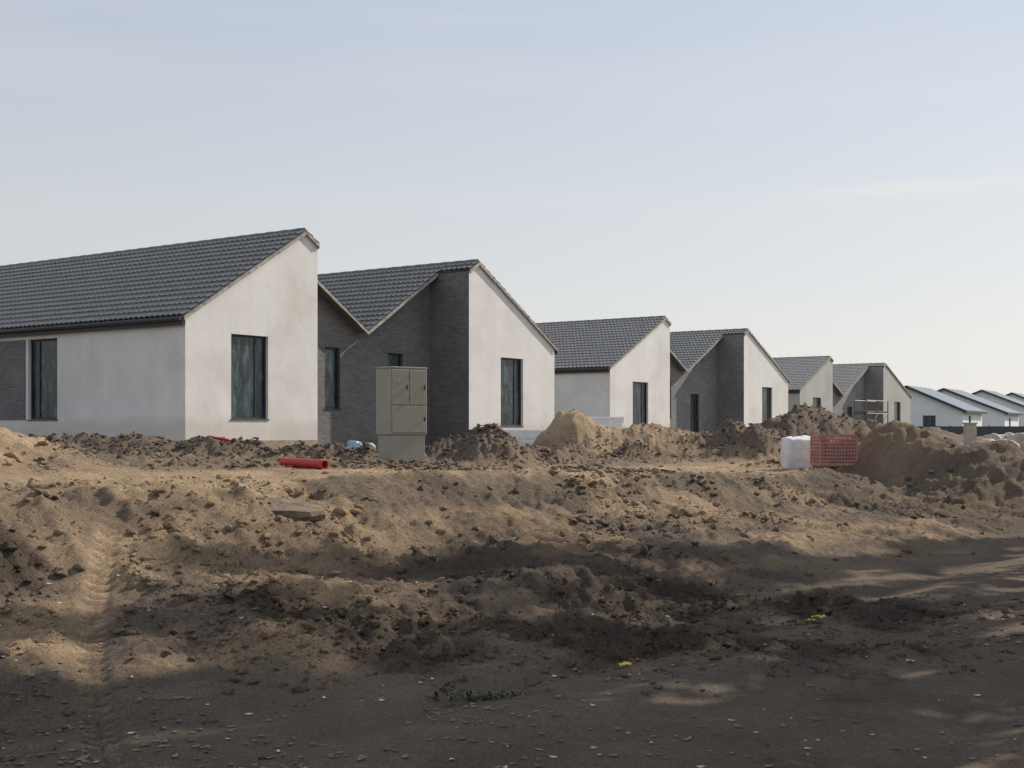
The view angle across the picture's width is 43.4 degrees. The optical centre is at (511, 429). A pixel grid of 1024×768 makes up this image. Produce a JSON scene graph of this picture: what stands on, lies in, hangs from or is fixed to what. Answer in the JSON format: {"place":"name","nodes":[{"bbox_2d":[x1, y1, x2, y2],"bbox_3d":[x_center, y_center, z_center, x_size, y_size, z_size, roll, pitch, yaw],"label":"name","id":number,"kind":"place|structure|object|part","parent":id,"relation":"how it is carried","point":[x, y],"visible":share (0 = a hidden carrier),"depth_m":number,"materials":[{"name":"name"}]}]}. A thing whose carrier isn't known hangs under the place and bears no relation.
{"place":"outdoors","nodes":[
{"label":"outdoors","id":0,"kind":"place"},
{"bbox_2d":[0,403,1023,767],"bbox_3d":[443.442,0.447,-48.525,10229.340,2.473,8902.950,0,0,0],"label":"ground","id":1,"kind":"structure","parent":0,"point":[984,481],"depth_m":9.93,"materials":[{"name":"soil"}]},
{"bbox_2d":[212,436,232,440],"bbox_3d":[-5.393,0.169,24.007,0.574,0.133,0.152,0,0,-33],"label":"drain pipe","id":2,"kind":"object","parent":1,"relation":"on","point":[222,438],"visible":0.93,"depth_m":23.93,"materials":[{"name":"red plastic"}]},
{"bbox_2d":[0,228,557,449],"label":"semi detached house","id":3,"kind":"structure","parent":1,"relation":"on","point":[274,340],"depth_m":36.34,"materials":[{"name":"white paint"}]},
{"bbox_2d":[27,338,57,420],"bbox_3d":[-13.082,-1.405,35.996,1.400,2.285,0.190,0,0,35],"label":"window","id":4,"kind":"structure","parent":3,"relation":"in","point":[43,351],"depth_m":36.11,"materials":[{"name":"grey glass"}]},
{"bbox_2d":[230,334,269,419],"bbox_3d":[-7.043,-1.394,34.345,0.190,2.265,1.390,0,0,35],"label":"window","id":5,"kind":"structure","parent":3,"relation":"in","point":[248,353],"depth_m":34.44,"materials":[{"name":"grey glass"}]},
{"bbox_2d":[325,347,340,409],"bbox_3d":[-5.536,-1.569,39.322,0.190,1.895,0.730,0,0,35],"label":"window","id":6,"kind":"structure","parent":3,"relation":"in","point":[331,354],"depth_m":39.44,"materials":[{"name":"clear glass"}]},
{"bbox_2d":[388,353,400,366],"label":"window","id":7,"kind":"structure","parent":3,"relation":"in","point":[394,359],"depth_m":41.86,"materials":[{"name":"glass"}]},
{"bbox_2d":[501,358,520,425],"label":"window","id":8,"kind":"structure","parent":3,"relation":"in","point":[510,368],"depth_m":44.35,"materials":[{"name":"grey glass"}]},
{"bbox_2d":[259,497,325,520],"bbox_3d":[-2.096,0.731,11.888,0.746,0.095,0.422,6,14,-9],"label":"concrete slab","id":9,"kind":"object","parent":1,"relation":"on","point":[300,509],"depth_m":11.83,"materials":[{"name":"grey concrete"}]},
{"bbox_2d":[279,457,328,469],"bbox_3d":[-3.191,0.514,19.700,0.957,0.175,0.159,0,0,39],"label":"drain pipe","id":10,"kind":"object","parent":1,"relation":"on","point":[319,464],"visible":0.97,"depth_m":19.58,"materials":[{"name":"red plastic"}]},
{"bbox_2d":[345,440,362,448],"bbox_3d":[-3.024,0.368,24.709,0.397,0.358,0.298,0,0,0],"label":"plastic bag","id":11,"kind":"object","parent":1,"relation":"on","point":[354,444],"visible":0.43,"depth_m":24.63,"materials":[{"name":"plastic"}]},
{"bbox_2d":[375,366,426,461],"bbox_3d":[-2.003,-0.052,23.385,0.796,2.172,0.546,0,0,-38],"label":"utility cabinet","id":12,"kind":"object","parent":1,"relation":"on","point":[401,412],"visible":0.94,"depth_m":23.18,"materials":[{"name":"beige paint"}]},
{"bbox_3d":[-1.994,-0.771,23.070,0.362,0.630,0.036,0,0,-38],"label":"door","id":13,"kind":"part","parent":12,"relation":"part of","materials":[{"name":"beige paint"}]},
{"bbox_3d":[-1.845,-0.196,23.186,0.740,0.480,0.036,0,0,-38],"label":"door","id":14,"kind":"part","parent":12,"relation":"part of","materials":[{"name":"beige paint"}]},
{"bbox_3d":[-1.696,-0.771,23.303,0.362,0.630,0.036,0,0,-38],"label":"door","id":15,"kind":"part","parent":12,"relation":"part of","materials":[{"name":"beige paint"}]},
{"bbox_2d":[433,684,468,694],"bbox_3d":[-0.413,1.580,7.811,0.342,0.062,0.246,0,0,-32],"label":"weed plant","id":16,"kind":"object","parent":1,"relation":"on","point":[449,688],"visible":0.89,"depth_m":7.78,"materials":[{"name":"green plant"}]},
{"bbox_2d":[28,402,883,486],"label":"soil clods","id":17,"kind":"object","parent":1,"relation":"on","point":[406,464],"visible":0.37,"depth_m":24.32,"materials":[{"name":"brown soil"}]},
{"bbox_2d":[423,680,568,702],"bbox_3d":[-0.112,1.580,7.707,0.897,0.106,0.484,0,0,-9],"label":"weed plant","id":18,"kind":"object","parent":1,"relation":"on","point":[488,694],"visible":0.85,"depth_m":7.70,"materials":[{"name":"green plant"}]},
{"bbox_2d":[0,463,1019,767],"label":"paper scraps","id":19,"kind":"object","parent":1,"relation":"on","point":[452,691],"visible":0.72,"depth_m":7.27,"materials":[{"name":"white paper"}]},
{"bbox_2d":[0,408,1021,767],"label":"soil clods","id":20,"kind":"object","parent":1,"relation":"on","point":[304,642],"visible":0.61,"depth_m":12.21,"materials":[{"name":"brown soil"}]},
{"bbox_2d":[0,479,1023,709],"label":"soil clods","id":21,"kind":"object","parent":1,"relation":"on","point":[549,643],"visible":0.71,"depth_m":9.49,"materials":[{"name":"brown soil"}]},
{"bbox_2d":[0,555,1023,767],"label":"fallen leaves","id":22,"kind":"object","parent":1,"relation":"on","point":[82,758],"visible":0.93,"depth_m":6.73,"materials":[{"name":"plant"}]},
{"bbox_2d":[503,430,544,445],"bbox_3d":[0.414,0.451,35.999,1.557,0.910,0.800,0,0,-11],"label":"insulation stack","id":23,"kind":"object","parent":1,"relation":"on","point":[524,437],"visible":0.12,"depth_m":35.59,"materials":[{"name":"white plastic"}]},
{"bbox_2d":[589,417,623,428],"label":"insulation stack","id":24,"kind":"object","parent":1,"relation":"on","point":[614,422],"visible":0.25,"depth_m":51.67,"materials":[{"name":"white plastic"}]},
{"bbox_2d":[619,662,631,665],"bbox_3d":[0.756,1.565,8.601,0.093,0.019,0.074,0,0,0],"label":"plastic wrapper","id":25,"kind":"object","parent":1,"relation":"on","point":[624,663],"visible":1,"depth_m":8.59,"materials":[{"name":"yellow plastic"}]},
{"bbox_2d":[535,316,789,432],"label":"semi detached house","id":26,"kind":"structure","parent":1,"relation":"on","point":[644,370],"depth_m":65.08,"materials":[{"name":"white paint"}]},
{"bbox_2d":[633,382,647,424],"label":"window","id":27,"kind":"structure","parent":26,"relation":"in","point":[639,388],"depth_m":61.88,"materials":[{"name":"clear glass"}]},
{"bbox_2d":[691,394,697,432],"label":"door","id":28,"kind":"structure","parent":26,"relation":"in","point":[694,397],"depth_m":70.10,"materials":[{"name":"glass"}]},
{"bbox_2d":[762,387,770,421],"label":"window","id":29,"kind":"structure","parent":26,"relation":"in","point":[766,391],"depth_m":73.90,"materials":[{"name":"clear glass"}]},
{"bbox_2d":[780,435,812,469],"bbox_3d":[5.694,0.475,25.500,0.706,0.736,0.541,0,0,-9],"label":"bulk bag","id":30,"kind":"object","parent":1,"relation":"on","point":[795,453],"visible":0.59,"depth_m":25.26,"materials":[{"name":"white plastic"}]},
{"bbox_2d":[812,614,824,618],"bbox_3d":[2.631,1.594,11.000,0.136,0.029,0.104,0,0,0],"label":"plastic wrapper","id":31,"kind":"object","parent":1,"relation":"on","point":[818,616],"visible":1,"depth_m":10.99,"materials":[{"name":"yellow plastic"}]},
{"bbox_2d":[810,434,857,468],"bbox_3d":[6.210,0.465,24.800,0.752,0.766,0.599,0,0,-4],"label":"crate","id":32,"kind":"object","parent":1,"relation":"on","point":[837,451],"visible":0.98,"depth_m":24.51,"materials":[{"name":"red plastic"}]},
{"bbox_2d":[773,356,911,423],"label":"semi detached house","id":33,"kind":"structure","parent":1,"relation":"on","point":[827,384],"depth_m":105.53,"materials":[{"name":"white paint"}]},
{"bbox_2d":[813,397,819,408],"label":"window","id":34,"kind":"structure","parent":33,"relation":"in","point":[816,401],"depth_m":95.33,"materials":[{"name":"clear glass"}]},
{"bbox_2d":[847,407,850,416],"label":"door","id":35,"kind":"structure","parent":33,"relation":"in","point":[848,408],"depth_m":105.31,"materials":[{"name":"glass"}]},
{"bbox_2d":[894,402,898,420],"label":"window","id":36,"kind":"structure","parent":33,"relation":"in","point":[896,404],"depth_m":109.88,"materials":[{"name":"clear glass"}]},
{"bbox_2d":[854,399,887,422],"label":"scaffold","id":37,"kind":"object","parent":1,"relation":"on","point":[875,412],"visible":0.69,"depth_m":101.64,"materials":[{"name":"metal"}]},
{"bbox_2d":[904,385,986,425],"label":"gabled house","id":38,"kind":"structure","parent":1,"relation":"on","point":[930,407],"depth_m":124.17,"materials":[{"name":"white paint"}]},
{"bbox_2d":[923,415,935,425],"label":"window","id":39,"kind":"structure","parent":38,"relation":"in","point":[927,420],"depth_m":124.06,"materials":[{"name":"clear glass"}]},
{"bbox_2d":[962,422,977,444],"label":"utility cabinet","id":40,"kind":"object","parent":1,"relation":"on","point":[969,432],"visible":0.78,"depth_m":43.85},
{"bbox_2d":[917,426,1023,436],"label":"panel fence","id":41,"kind":"object","parent":1,"relation":"on","point":[984,430],"visible":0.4,"depth_m":86.97,"materials":[{"name":"grey metal"}]},
{"bbox_2d":[937,388,1022,425],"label":"gabled house","id":42,"kind":"structure","parent":1,"relation":"on","point":[998,415],"depth_m":146.46,"materials":[{"name":"white paint"}]},
{"bbox_2d":[969,438,995,444],"bbox_3d":[12.515,0.526,33.986,0.956,0.639,0.838,0,0,0],"label":"rubble sack","id":43,"kind":"object","parent":1,"relation":"on","point":[982,440],"visible":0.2,"depth_m":33.90,"materials":[{"name":"white plastic"}]},
{"bbox_2d":[982,433,1004,440],"bbox_3d":[13.524,0.436,36.024,0.913,0.702,0.687,0,0,0],"label":"rubble sack","id":44,"kind":"object","parent":1,"relation":"on","point":[994,436],"visible":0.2,"depth_m":35.89,"materials":[{"name":"white plastic"}]},
{"bbox_2d":[971,389,1023,425],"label":"gabled house","id":45,"kind":"structure","parent":1,"relation":"on","point":[1005,401],"depth_m":174.87,"materials":[{"name":"white paint"}]},
{"bbox_2d":[997,438,1019,446],"bbox_3d":[12.614,0.479,32.970,0.914,0.544,0.674,0,0,0],"label":"rubble sack","id":46,"kind":"object","parent":1,"relation":"on","point":[1015,444],"visible":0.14,"depth_m":32.80,"materials":[{"name":"white plastic"}]},
{"bbox_2d":[1003,432,1023,446],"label":"rubble sack","id":47,"kind":"object","parent":1,"relation":"on","point":[1018,438],"visible":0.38,"depth_m":35.70,"materials":[{"name":"white plastic"}]},
{"bbox_2d":[1006,392,1023,401],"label":"gabled house","id":48,"kind":"structure","parent":1,"relation":"on","point":[1019,396],"depth_m":205.66,"materials":[{"name":"white paint"}]},
{"bbox_2d":[0,0,1023,394],"label":"sky","id":49,"kind":"structure","parent":0,"point":[842,180],"materials":[{"name":"blue"}]}
]}

